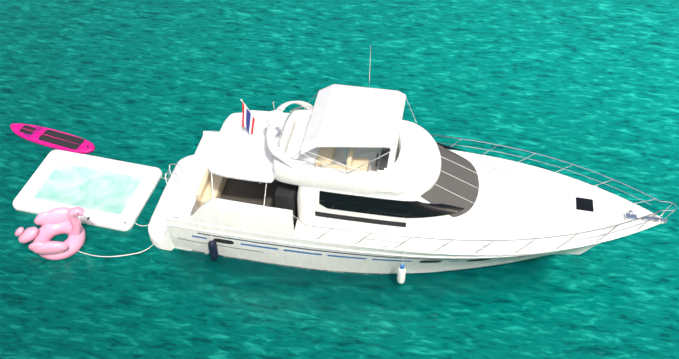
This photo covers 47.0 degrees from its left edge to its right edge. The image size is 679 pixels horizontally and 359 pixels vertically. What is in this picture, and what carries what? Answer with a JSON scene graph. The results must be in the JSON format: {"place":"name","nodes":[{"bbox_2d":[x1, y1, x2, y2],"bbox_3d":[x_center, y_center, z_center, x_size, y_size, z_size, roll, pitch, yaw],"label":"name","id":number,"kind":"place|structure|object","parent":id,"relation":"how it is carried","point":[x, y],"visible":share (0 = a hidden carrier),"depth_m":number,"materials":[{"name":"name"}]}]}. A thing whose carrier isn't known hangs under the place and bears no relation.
{"place":"outdoors","nodes":[
{"label":"outdoors","id":0,"kind":"place"},
{"bbox_2d":[0,0,678,358],"bbox_3d":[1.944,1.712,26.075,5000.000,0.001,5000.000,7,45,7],"label":"sea water","id":1,"kind":"structure","parent":0,"point":[163,85],"depth_m":29.49,"materials":[{"name":"teal liquid"}]},
{"bbox_2d":[10,123,94,153],"bbox_3d":[-10.763,-1.560,29.226,3.657,0.231,0.848,15,47,14],"label":"paddle board","id":2,"kind":"object","parent":1,"relation":"on","point":[52,138],"visible":1,"depth_m":29.11,"materials":[{"name":"pink plastic"}]},
{"bbox_2d":[15,207,89,259],"bbox_3d":[-9.243,1.559,25.161,1.876,1.648,1.870,31,53,27],"label":"flamingo float","id":3,"kind":"object","parent":1,"relation":"on","point":[53,222],"visible":1,"depth_m":25.17,"materials":[{"name":"plastic"}]},
{"bbox_2d":[13,149,161,230],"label":"inflatable pool","id":4,"kind":"structure","parent":1,"relation":"on","point":[108,193],"depth_m":27.34,"materials":[{"name":"plastic"}]},
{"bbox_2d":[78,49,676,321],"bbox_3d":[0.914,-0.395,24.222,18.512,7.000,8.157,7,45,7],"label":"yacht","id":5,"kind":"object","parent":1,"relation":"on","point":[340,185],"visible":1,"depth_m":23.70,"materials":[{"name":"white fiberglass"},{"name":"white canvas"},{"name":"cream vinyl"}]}
]}

